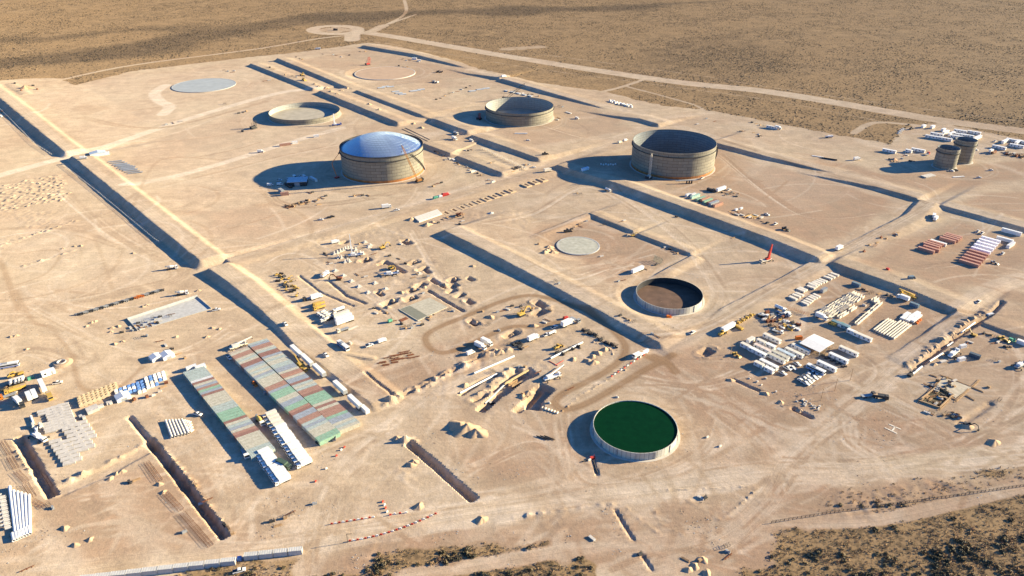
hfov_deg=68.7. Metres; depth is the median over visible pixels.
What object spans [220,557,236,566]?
shipping container
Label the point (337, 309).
tanker truck
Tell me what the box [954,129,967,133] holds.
site office cabin
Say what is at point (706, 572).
soil heap
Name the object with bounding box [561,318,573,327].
box truck
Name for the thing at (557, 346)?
wheel loader
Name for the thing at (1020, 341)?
shipping container
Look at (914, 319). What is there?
white panel stack
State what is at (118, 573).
shipping container
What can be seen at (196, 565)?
shipping container
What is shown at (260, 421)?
concrete mixer truck
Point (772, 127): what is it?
site office cabin
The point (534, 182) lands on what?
footing pit
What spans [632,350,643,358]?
tipper truck
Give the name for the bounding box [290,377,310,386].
shipping container
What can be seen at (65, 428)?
concrete panel stack
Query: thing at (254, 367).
shipping container
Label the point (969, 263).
shipping container
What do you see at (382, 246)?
tracked excavator
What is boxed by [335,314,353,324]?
box trailer
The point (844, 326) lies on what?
site office cabin
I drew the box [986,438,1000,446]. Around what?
soil heap
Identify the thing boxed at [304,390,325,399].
shipping container
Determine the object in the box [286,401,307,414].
shipping container
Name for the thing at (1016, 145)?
site office cabin
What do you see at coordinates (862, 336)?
site office cabin
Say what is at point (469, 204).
footing pit
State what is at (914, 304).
shipping container
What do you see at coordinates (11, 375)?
wheel loader
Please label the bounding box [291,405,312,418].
shipping container
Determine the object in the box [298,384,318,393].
shipping container
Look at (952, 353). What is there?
mobile crane
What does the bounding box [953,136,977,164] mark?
slim tank
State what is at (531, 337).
box truck
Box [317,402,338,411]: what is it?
shipping container
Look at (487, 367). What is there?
long white pipe
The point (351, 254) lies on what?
mobile crane
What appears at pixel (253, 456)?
shipping container
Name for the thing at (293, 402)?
shipping container
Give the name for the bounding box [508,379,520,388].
trench shield
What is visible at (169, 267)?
concrete mixer truck
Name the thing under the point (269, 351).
shipping container
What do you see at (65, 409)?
concrete panel stack
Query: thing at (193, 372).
shipping container
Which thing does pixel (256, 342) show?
shipping container
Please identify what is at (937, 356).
steel pipe
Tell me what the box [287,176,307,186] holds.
flat roof workshop
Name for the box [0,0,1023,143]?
scrub
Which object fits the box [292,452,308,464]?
box truck
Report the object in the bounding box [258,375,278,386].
shipping container
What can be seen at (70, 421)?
concrete panel stack
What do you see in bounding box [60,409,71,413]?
concrete panel stack
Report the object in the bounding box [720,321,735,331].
box trailer
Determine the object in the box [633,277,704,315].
brown bottom basin
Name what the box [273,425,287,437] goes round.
box truck
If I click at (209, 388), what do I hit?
shipping container
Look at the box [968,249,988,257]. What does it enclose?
shipping container
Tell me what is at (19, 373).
tracked excavator
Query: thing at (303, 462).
box truck
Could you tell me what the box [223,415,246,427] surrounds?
shipping container
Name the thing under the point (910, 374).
tracked excavator
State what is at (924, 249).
shipping container
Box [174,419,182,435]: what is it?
steel pipe
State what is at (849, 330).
site office cabin
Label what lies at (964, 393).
timber stack
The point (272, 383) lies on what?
shipping container
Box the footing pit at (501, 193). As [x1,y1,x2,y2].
[497,191,507,195]
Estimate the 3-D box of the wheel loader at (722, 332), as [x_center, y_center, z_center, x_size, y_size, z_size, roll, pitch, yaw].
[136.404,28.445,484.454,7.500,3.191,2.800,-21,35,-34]
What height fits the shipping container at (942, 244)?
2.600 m
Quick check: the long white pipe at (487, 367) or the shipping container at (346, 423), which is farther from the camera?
the long white pipe at (487, 367)
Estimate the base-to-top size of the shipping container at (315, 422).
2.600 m
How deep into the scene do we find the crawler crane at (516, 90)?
1018.96 m
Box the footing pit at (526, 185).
[521,183,531,187]
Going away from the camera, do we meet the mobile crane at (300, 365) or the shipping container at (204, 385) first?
the shipping container at (204, 385)
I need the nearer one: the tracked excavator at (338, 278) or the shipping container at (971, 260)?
the tracked excavator at (338, 278)
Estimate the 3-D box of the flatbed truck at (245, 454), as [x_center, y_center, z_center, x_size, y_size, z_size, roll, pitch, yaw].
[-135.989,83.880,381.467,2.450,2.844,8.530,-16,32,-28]
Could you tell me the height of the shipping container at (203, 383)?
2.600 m
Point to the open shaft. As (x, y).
(55, 364)
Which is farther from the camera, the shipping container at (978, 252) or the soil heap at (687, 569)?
the shipping container at (978, 252)
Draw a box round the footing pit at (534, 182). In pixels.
[529,180,539,184]
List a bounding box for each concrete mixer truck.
[165,265,177,270]
[175,290,188,295]
[255,414,264,426]
[320,316,330,322]
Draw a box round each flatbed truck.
[0,392,15,399]
[240,448,249,458]
[336,326,348,332]
[569,316,580,322]
[772,329,783,333]
[860,391,876,397]
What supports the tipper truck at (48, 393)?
on the ground
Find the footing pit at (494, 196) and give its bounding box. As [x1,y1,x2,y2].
[488,194,499,198]
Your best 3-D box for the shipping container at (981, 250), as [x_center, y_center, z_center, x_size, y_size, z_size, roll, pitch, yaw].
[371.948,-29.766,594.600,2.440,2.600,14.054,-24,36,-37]
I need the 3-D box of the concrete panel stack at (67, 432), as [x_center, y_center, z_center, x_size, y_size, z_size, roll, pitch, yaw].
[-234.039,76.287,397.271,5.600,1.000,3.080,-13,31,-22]
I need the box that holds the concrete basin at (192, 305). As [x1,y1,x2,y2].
[127,295,210,330]
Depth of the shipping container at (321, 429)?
395.79 m
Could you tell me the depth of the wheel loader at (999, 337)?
476.97 m
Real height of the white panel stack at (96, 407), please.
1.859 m
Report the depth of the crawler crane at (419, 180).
730.18 m
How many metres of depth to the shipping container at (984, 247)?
598.28 m
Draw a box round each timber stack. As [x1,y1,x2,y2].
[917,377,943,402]
[940,374,971,387]
[955,388,970,401]
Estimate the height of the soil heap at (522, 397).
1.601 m
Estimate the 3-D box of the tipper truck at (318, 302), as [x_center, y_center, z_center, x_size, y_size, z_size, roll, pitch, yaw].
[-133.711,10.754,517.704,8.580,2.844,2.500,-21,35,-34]
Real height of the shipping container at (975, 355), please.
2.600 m
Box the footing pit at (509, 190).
[505,188,515,192]
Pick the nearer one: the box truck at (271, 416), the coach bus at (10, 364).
the box truck at (271, 416)
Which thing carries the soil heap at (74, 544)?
on the ground
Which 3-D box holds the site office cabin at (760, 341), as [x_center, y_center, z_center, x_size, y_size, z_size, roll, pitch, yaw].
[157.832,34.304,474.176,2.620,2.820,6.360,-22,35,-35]
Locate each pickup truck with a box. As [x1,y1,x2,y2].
[52,380,62,384]
[232,567,245,573]
[801,380,810,385]
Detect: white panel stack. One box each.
[85,407,91,414]
[89,405,95,412]
[93,404,99,411]
[899,315,907,320]
[910,317,918,322]
[920,173,935,177]
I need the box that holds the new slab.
[937,378,970,397]
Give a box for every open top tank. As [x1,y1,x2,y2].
[485,97,553,126]
[629,129,717,179]
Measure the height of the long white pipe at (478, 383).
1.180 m
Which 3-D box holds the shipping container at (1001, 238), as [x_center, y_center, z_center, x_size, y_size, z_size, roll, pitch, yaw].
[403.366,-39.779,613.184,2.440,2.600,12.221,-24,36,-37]
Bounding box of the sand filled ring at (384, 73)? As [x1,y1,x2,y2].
[354,66,414,79]
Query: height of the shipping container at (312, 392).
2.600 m
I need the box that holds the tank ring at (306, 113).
[268,102,341,125]
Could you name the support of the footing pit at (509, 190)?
on the ground
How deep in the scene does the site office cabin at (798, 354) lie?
462.19 m
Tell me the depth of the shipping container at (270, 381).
434.47 m
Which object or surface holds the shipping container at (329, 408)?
on the ground
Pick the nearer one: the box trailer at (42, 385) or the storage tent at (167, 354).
the box trailer at (42, 385)
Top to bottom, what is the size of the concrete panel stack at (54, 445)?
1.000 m
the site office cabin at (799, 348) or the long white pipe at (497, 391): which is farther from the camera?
the site office cabin at (799, 348)
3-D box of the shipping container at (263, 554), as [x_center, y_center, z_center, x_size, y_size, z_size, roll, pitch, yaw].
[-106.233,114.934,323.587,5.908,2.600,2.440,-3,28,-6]
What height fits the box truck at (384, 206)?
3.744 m
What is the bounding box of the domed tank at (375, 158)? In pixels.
[339,131,424,183]
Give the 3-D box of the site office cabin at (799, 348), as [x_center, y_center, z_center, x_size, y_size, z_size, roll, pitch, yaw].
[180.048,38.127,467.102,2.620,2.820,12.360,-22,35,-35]
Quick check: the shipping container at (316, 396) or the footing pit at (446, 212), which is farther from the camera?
the footing pit at (446, 212)
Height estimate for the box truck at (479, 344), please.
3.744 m
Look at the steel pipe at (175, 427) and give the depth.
399.48 m
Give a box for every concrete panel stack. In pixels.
[37,408,48,413]
[38,411,49,416]
[44,425,55,431]
[45,429,56,433]
[46,414,57,419]
[49,438,61,444]
[51,443,62,448]
[53,445,65,451]
[56,448,67,455]
[57,402,68,405]
[58,404,69,408]
[58,438,69,444]
[58,451,70,459]
[59,407,70,411]
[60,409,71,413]
[60,442,71,446]
[60,455,72,462]
[61,412,72,415]
[62,426,73,431]
[63,417,74,421]
[63,459,75,466]
[64,419,75,423]
[64,430,75,434]
[64,445,74,450]
[67,433,78,438]
[69,422,80,427]
[69,452,79,457]
[69,456,81,461]
[70,435,80,441]
[71,426,82,430]
[72,439,83,445]
[73,429,84,434]
[75,419,86,424]
[75,442,85,448]
[77,446,88,452]
[78,436,89,440]
[79,423,89,427]
[80,426,91,431]
[82,430,93,434]
[82,440,92,444]
[83,443,94,448]
[85,433,96,438]
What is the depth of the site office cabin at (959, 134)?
870.85 m
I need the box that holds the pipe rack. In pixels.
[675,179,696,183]
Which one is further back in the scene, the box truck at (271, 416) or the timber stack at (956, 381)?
the timber stack at (956, 381)
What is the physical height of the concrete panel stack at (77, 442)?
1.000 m
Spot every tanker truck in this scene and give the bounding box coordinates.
[332,305,344,312]
[774,304,786,311]
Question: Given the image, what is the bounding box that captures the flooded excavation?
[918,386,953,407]
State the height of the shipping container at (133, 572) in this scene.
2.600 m
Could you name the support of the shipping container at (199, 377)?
on the ground
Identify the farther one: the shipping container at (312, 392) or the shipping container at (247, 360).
the shipping container at (247, 360)
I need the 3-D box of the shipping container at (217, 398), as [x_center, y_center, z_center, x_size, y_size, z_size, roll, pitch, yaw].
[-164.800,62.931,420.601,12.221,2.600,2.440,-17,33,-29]
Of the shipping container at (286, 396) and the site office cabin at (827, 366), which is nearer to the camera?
the shipping container at (286, 396)
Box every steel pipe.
[10,532,15,541]
[164,419,172,437]
[168,419,176,437]
[171,419,179,436]
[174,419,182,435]
[177,419,185,434]
[180,418,189,433]
[929,352,943,361]
[960,322,975,333]
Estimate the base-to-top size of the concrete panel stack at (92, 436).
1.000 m
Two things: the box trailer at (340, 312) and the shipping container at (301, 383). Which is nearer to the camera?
the shipping container at (301, 383)
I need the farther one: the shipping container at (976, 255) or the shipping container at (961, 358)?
the shipping container at (976, 255)
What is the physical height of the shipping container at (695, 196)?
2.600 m
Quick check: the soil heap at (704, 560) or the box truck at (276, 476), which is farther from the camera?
the box truck at (276, 476)
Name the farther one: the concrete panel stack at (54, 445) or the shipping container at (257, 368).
the shipping container at (257, 368)
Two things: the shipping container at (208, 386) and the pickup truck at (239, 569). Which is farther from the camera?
the shipping container at (208, 386)
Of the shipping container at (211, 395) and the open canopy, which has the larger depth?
the open canopy
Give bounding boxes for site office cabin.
[40,367,55,377]
[740,341,750,349]
[746,336,754,343]
[748,346,766,358]
[753,343,771,352]
[753,360,764,368]
[756,338,766,345]
[759,358,778,370]
[762,332,781,343]
[763,365,774,373]
[765,342,775,349]
[766,125,777,129]
[767,352,785,364]
[771,349,789,361]
[776,347,795,359]
[785,346,804,358]
[791,342,810,354]
[816,359,836,372]
[828,352,848,364]
[832,319,850,329]
[838,345,858,357]
[846,328,857,334]
[852,331,872,342]
[882,148,896,153]
[911,147,925,152]
[925,134,938,138]
[930,132,943,136]
[938,136,952,141]
[953,132,965,136]
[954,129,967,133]
[967,130,980,134]
[992,144,1006,149]
[1009,143,1023,148]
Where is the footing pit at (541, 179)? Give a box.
[537,177,547,181]
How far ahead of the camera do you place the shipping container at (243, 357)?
456.72 m
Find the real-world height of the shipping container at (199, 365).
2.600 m
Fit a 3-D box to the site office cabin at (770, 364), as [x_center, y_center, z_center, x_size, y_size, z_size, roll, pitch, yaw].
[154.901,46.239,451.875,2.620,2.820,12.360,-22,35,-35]
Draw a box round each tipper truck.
[45,390,53,400]
[312,300,324,305]
[313,303,325,310]
[320,270,328,277]
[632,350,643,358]
[872,393,888,400]
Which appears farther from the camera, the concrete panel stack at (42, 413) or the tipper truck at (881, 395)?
the tipper truck at (881, 395)
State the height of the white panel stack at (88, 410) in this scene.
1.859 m
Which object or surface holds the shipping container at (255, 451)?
on the ground
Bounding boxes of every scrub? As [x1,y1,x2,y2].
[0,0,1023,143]
[185,466,1023,575]
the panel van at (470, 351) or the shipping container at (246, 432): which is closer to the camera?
the shipping container at (246, 432)
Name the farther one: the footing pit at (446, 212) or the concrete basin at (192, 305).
the footing pit at (446, 212)
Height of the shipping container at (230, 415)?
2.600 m
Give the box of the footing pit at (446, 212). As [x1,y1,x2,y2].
[441,210,451,214]
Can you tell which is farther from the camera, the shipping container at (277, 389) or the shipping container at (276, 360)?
the shipping container at (276, 360)
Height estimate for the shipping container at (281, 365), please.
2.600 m
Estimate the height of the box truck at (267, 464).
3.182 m
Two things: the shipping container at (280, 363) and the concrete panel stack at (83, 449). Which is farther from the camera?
the shipping container at (280, 363)
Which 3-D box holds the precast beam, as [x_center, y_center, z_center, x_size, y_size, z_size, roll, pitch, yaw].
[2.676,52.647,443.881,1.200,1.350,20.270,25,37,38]
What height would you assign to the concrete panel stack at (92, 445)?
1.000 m
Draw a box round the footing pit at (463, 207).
[457,205,467,209]
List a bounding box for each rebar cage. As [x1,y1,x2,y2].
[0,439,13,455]
[22,482,36,496]
[145,460,162,481]
[162,490,183,511]
[181,511,212,546]
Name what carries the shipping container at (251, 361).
on the ground
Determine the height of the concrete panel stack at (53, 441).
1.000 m
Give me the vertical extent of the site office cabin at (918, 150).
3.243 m
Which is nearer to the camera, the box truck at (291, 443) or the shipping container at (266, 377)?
the box truck at (291, 443)
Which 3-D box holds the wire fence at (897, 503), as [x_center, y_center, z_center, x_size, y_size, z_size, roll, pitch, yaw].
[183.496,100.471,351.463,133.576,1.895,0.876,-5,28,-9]
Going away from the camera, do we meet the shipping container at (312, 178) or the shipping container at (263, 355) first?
the shipping container at (263, 355)
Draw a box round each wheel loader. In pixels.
[7,372,17,378]
[553,343,564,349]
[718,330,727,335]
[732,352,741,358]
[997,335,1010,343]
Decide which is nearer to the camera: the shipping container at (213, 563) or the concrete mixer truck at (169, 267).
the shipping container at (213, 563)
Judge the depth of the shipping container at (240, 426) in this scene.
398.25 m
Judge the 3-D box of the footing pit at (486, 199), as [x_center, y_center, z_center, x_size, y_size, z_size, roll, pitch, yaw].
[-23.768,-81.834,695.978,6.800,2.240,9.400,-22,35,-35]
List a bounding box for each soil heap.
[19,85,34,88]
[60,525,69,531]
[71,542,80,547]
[86,536,93,542]
[105,476,113,481]
[118,469,126,474]
[155,482,163,486]
[391,435,400,441]
[405,462,417,467]
[409,459,419,463]
[412,502,423,510]
[422,222,432,226]
[448,420,464,431]
[452,422,480,437]
[458,382,468,388]
[466,428,488,438]
[475,515,488,524]
[485,315,494,319]
[495,349,504,354]
[518,394,525,400]
[524,390,534,396]
[583,358,591,363]
[588,360,599,365]
[592,350,602,355]
[599,347,608,351]
[681,566,692,573]
[690,561,699,570]
[696,556,707,564]
[701,568,710,575]
[759,391,769,395]
[777,400,783,404]
[958,423,974,429]
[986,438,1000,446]
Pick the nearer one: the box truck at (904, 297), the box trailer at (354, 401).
the box trailer at (354, 401)
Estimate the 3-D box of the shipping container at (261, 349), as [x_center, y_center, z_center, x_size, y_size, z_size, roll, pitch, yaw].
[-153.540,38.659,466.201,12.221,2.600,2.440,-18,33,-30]
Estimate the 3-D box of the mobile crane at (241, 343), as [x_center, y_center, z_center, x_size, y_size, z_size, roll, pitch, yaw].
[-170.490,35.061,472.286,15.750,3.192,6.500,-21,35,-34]
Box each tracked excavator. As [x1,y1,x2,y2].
[9,370,23,375]
[329,274,342,280]
[379,242,390,249]
[388,265,396,271]
[517,306,531,316]
[907,368,915,376]
[963,329,977,336]
[963,421,979,430]
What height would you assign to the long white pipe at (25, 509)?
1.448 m
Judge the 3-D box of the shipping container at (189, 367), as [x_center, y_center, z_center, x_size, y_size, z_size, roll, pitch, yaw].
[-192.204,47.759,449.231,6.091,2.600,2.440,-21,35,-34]
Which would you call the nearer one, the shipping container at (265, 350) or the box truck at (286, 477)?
the box truck at (286, 477)
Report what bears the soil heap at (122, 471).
on the ground
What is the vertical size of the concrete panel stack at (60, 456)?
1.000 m
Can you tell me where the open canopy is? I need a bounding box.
[800,334,833,356]
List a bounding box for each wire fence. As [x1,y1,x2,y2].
[1,110,51,154]
[62,163,158,241]
[771,484,1023,522]
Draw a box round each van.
[466,349,474,354]
[788,295,797,300]
[827,320,836,325]
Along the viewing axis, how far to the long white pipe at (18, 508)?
345.82 m
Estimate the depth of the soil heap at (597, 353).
464.30 m
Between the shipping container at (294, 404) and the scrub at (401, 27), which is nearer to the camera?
the shipping container at (294, 404)
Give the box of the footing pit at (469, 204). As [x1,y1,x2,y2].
[465,202,475,206]
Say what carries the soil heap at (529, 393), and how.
on the ground
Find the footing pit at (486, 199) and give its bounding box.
[480,197,491,201]
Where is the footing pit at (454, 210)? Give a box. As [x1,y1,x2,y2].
[448,208,459,212]
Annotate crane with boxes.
[3,386,21,394]
[8,383,25,391]
[27,427,49,443]
[228,336,252,350]
[249,121,256,128]
[294,354,309,371]
[332,114,341,125]
[348,234,362,257]
[379,270,399,276]
[401,145,423,182]
[502,83,524,97]
[542,364,563,383]
[645,153,652,178]
[759,244,773,263]
[898,288,916,299]
[944,347,960,359]
[1011,360,1023,370]
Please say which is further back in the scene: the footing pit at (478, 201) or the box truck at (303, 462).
the footing pit at (478, 201)
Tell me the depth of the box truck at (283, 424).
397.22 m
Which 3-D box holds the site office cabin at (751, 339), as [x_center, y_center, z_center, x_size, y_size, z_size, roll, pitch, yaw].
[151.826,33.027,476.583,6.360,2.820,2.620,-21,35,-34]
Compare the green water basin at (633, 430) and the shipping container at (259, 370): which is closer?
the green water basin at (633, 430)
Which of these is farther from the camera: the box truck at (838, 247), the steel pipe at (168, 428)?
the box truck at (838, 247)
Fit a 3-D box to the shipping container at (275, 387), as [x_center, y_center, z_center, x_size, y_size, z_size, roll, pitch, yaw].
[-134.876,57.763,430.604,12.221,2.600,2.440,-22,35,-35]
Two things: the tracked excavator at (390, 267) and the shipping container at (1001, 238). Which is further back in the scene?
the shipping container at (1001, 238)
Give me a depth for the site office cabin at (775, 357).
457.14 m
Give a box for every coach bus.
[0,360,19,369]
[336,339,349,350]
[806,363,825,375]
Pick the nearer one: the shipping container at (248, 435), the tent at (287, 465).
the tent at (287, 465)
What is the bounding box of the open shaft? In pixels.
[50,358,72,368]
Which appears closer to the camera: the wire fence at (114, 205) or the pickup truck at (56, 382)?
the pickup truck at (56, 382)
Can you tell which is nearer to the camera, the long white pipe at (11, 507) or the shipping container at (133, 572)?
the shipping container at (133, 572)
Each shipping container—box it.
[95,572,110,575]
[109,570,125,575]
[125,568,141,575]
[141,566,157,575]
[157,564,173,573]
[172,562,188,571]
[183,366,204,376]
[185,363,195,370]
[185,368,206,379]
[186,370,207,380]
[188,371,209,382]
[188,560,204,570]
[189,373,210,384]
[190,375,212,386]
[192,377,214,387]
[194,363,205,368]
[194,379,215,390]
[195,380,216,391]
[197,382,218,394]
[198,384,220,396]
[200,386,222,397]
[201,388,223,400]
[203,390,225,401]
[204,559,219,568]
[205,392,227,404]
[206,394,228,406]
[208,396,230,407]
[210,398,232,410]
[211,400,234,412]
[213,402,235,413]
[215,404,237,416]
[216,406,239,418]
[218,408,241,419]
[220,410,242,422]
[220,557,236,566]
[222,412,245,425]
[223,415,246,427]
[225,417,248,429]
[227,419,250,432]
[228,346,248,354]
[229,421,252,433]
[230,348,249,357]
[231,423,254,436]
[232,349,251,360]
[232,425,256,439]
[233,351,252,362]
[234,427,258,441]
[235,352,254,363]
[236,430,260,443]
[237,354,256,365]
[238,355,258,367]
[238,432,262,446]
[240,357,260,369]
[240,434,264,447]
[242,359,262,370]
[242,437,266,448]
[243,551,258,560]
[244,361,263,372]
[244,439,268,451]
[246,362,265,374]
[246,441,270,451]
[247,364,267,376]
[248,338,267,347]
[248,444,272,458]
[249,366,269,378]
[250,340,269,348]
[250,446,275,460]
[251,342,270,350]
[251,367,271,378]
[253,343,272,352]
[253,369,273,380]
[255,345,274,354]
[255,371,275,382]
[256,346,276,354]
[256,373,277,384]
[258,348,278,356]
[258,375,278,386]
[258,549,272,558]
[260,350,279,358]
[260,376,280,388]
[262,351,281,360]
[262,378,282,390]
[263,353,283,361]
[264,380,285,390]
[265,354,285,363]
[266,382,287,393]
[267,356,287,365]
[268,384,289,395]
[269,358,288,366]
[270,386,290,397]
[271,359,290,368]
[272,361,292,369]
[272,387,292,399]
[273,548,287,556]
[274,363,294,371]
[274,389,294,401]
[276,365,296,373]
[276,391,296,403]
[278,366,298,375]
[278,393,299,405]
[279,143,290,146]
[280,191,288,195]
[280,368,300,377]
[280,395,301,408]
[282,370,302,379]
[282,397,303,410]
[284,372,304,380]
[284,399,305,412]
[286,373,306,382]
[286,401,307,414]
[288,375,308,384]
[288,403,310,416]
[288,546,302,555]
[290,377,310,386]
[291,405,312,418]
[292,379,312,388]
[293,407,314,420]
[294,381,314,390]
[295,409,316,422]
[296,383,316,392]
[297,411,318,425]
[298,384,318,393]
[299,413,320,427]
[300,386,320,395]
[301,415,323,429]
[302,388,322,397]
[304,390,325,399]
[304,417,325,431]
[306,392,327,401]
[306,419,327,434]
[308,394,329,402]
[308,421,330,435]
[309,176,317,181]
[310,396,331,404]
[310,424,332,437]
[312,398,334,406]
[313,426,334,439]
[314,400,336,409]
[315,428,337,441]
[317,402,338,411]
[317,430,340,445]
[319,404,340,413]
[321,406,342,415]
[323,408,345,417]
[326,410,347,419]
[328,412,349,421]
[330,414,352,423]
[332,416,354,426]
[335,418,357,427]
[337,420,360,433]
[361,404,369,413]
[690,193,699,198]
[702,198,712,203]
[709,200,718,205]
[713,201,722,207]
[795,335,802,339]
[820,287,827,292]
[851,281,860,287]
[909,301,919,308]
[917,246,934,253]
[922,242,939,248]
[923,244,939,252]
[925,240,941,248]
[928,239,944,246]
[939,236,956,243]
[942,235,958,242]
[944,233,960,240]
[956,356,965,361]
[958,259,979,267]
[958,343,966,348]
[961,256,981,264]
[963,254,983,262]
[966,251,986,259]
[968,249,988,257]
[968,351,980,359]
[971,246,990,254]
[974,243,993,251]
[976,240,995,249]
[979,238,998,246]
[981,235,1000,243]
[996,235,1013,242]
[1001,227,1021,235]
[1006,241,1015,248]
[1016,338,1023,345]
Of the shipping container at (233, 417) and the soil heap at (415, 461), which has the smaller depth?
the soil heap at (415, 461)
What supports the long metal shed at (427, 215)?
on the ground
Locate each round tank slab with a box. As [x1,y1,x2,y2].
[171,78,235,92]
[556,236,599,254]
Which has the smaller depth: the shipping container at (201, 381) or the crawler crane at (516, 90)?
the shipping container at (201, 381)
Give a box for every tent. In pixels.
[114,390,131,402]
[148,352,161,362]
[159,350,174,360]
[275,457,291,470]
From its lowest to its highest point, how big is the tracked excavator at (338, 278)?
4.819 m
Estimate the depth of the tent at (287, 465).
371.69 m
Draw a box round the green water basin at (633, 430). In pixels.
[590,400,679,461]
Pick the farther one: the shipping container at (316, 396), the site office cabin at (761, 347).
the site office cabin at (761, 347)
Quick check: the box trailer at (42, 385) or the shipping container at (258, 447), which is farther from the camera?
the box trailer at (42, 385)
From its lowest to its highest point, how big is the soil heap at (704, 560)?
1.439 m
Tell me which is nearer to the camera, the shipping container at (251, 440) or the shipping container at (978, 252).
the shipping container at (251, 440)
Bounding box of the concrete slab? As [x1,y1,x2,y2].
[399,298,447,320]
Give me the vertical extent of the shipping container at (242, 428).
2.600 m
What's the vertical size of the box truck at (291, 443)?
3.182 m
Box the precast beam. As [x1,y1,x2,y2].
[504,369,528,384]
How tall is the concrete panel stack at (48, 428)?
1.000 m
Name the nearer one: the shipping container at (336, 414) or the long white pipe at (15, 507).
the long white pipe at (15, 507)
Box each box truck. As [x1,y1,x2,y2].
[12,395,21,405]
[24,390,32,400]
[30,388,37,398]
[256,449,272,460]
[257,446,269,452]
[258,452,274,463]
[260,455,276,466]
[261,409,276,419]
[262,458,276,470]
[264,412,278,423]
[265,462,280,473]
[266,415,280,426]
[267,464,283,476]
[268,419,283,430]
[269,467,285,478]
[271,422,286,432]
[271,470,287,482]
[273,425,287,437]
[274,473,290,485]
[276,429,291,440]
[278,432,293,443]
[280,436,295,447]
[283,439,298,450]
[285,442,300,453]
[287,446,303,458]
[290,449,305,460]
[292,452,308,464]
[295,456,311,468]
[310,292,322,299]
[331,239,339,243]
[377,337,386,342]
[381,203,390,208]
[474,340,486,349]
[480,336,492,346]
[527,333,538,341]
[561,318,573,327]
[815,311,828,320]
[835,244,843,250]
[896,294,909,301]
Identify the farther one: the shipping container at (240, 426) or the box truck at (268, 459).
the shipping container at (240, 426)
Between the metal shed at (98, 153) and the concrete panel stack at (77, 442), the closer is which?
the concrete panel stack at (77, 442)
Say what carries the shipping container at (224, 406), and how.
on the ground
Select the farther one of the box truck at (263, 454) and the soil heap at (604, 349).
the soil heap at (604, 349)
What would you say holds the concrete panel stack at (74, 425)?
on the ground
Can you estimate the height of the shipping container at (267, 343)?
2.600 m
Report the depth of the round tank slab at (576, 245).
604.43 m
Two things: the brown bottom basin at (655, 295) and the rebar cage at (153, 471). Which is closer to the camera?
the rebar cage at (153, 471)
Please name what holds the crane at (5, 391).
on the ground
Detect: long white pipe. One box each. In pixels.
[8,485,17,540]
[12,489,20,539]
[16,491,23,538]
[19,492,25,537]
[23,493,28,535]
[27,494,31,534]
[459,373,496,393]
[474,355,514,373]
[484,384,504,402]
[550,341,582,358]
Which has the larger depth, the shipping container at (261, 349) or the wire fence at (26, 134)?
the wire fence at (26, 134)
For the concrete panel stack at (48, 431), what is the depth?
397.17 m
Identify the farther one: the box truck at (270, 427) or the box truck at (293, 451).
the box truck at (270, 427)
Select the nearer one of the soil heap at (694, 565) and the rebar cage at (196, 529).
the soil heap at (694, 565)
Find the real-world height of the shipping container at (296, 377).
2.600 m
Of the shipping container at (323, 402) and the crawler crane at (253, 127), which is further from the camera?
the crawler crane at (253, 127)
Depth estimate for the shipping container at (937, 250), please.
594.16 m
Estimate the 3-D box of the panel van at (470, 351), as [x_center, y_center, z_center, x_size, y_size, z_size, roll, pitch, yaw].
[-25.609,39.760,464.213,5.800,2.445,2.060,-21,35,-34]
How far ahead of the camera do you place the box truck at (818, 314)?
500.78 m
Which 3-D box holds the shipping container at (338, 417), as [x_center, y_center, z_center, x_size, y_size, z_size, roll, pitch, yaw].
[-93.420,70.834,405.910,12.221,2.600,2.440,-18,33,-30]
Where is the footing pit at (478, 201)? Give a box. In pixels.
[472,199,483,203]
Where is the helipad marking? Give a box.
[885,424,900,433]
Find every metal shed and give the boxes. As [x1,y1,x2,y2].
[89,150,105,155]
[414,209,441,222]
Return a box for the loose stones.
[0,180,1013,573]
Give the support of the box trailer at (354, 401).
on the ground
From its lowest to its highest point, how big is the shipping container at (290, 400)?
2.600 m
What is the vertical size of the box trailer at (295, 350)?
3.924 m
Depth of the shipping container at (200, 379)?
436.28 m
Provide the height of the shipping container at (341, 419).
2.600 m
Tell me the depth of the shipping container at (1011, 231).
625.16 m
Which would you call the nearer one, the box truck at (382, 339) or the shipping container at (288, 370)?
the shipping container at (288, 370)
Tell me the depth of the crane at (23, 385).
431.01 m
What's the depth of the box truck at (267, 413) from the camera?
407.93 m
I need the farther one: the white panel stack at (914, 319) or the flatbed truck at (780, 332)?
the white panel stack at (914, 319)
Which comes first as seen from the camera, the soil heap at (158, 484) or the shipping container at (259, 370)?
the soil heap at (158, 484)
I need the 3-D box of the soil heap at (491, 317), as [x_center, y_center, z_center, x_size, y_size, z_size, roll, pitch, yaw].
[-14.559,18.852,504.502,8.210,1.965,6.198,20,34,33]
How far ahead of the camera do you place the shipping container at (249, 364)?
450.76 m
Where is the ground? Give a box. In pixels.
[0,0,1023,575]
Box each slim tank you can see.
[931,144,960,170]
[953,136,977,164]
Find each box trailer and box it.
[37,378,47,392]
[290,344,302,358]
[300,353,313,367]
[312,363,325,377]
[333,309,348,317]
[333,380,347,395]
[334,312,351,320]
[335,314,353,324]
[347,394,362,410]
[631,265,643,272]
[640,348,648,355]
[716,185,725,191]
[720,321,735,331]
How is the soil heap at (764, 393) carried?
on the ground
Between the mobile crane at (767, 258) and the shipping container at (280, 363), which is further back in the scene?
the mobile crane at (767, 258)
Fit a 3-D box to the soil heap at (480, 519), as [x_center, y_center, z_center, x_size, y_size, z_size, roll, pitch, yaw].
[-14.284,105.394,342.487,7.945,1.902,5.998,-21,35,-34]
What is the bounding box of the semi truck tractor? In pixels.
[18,401,25,408]

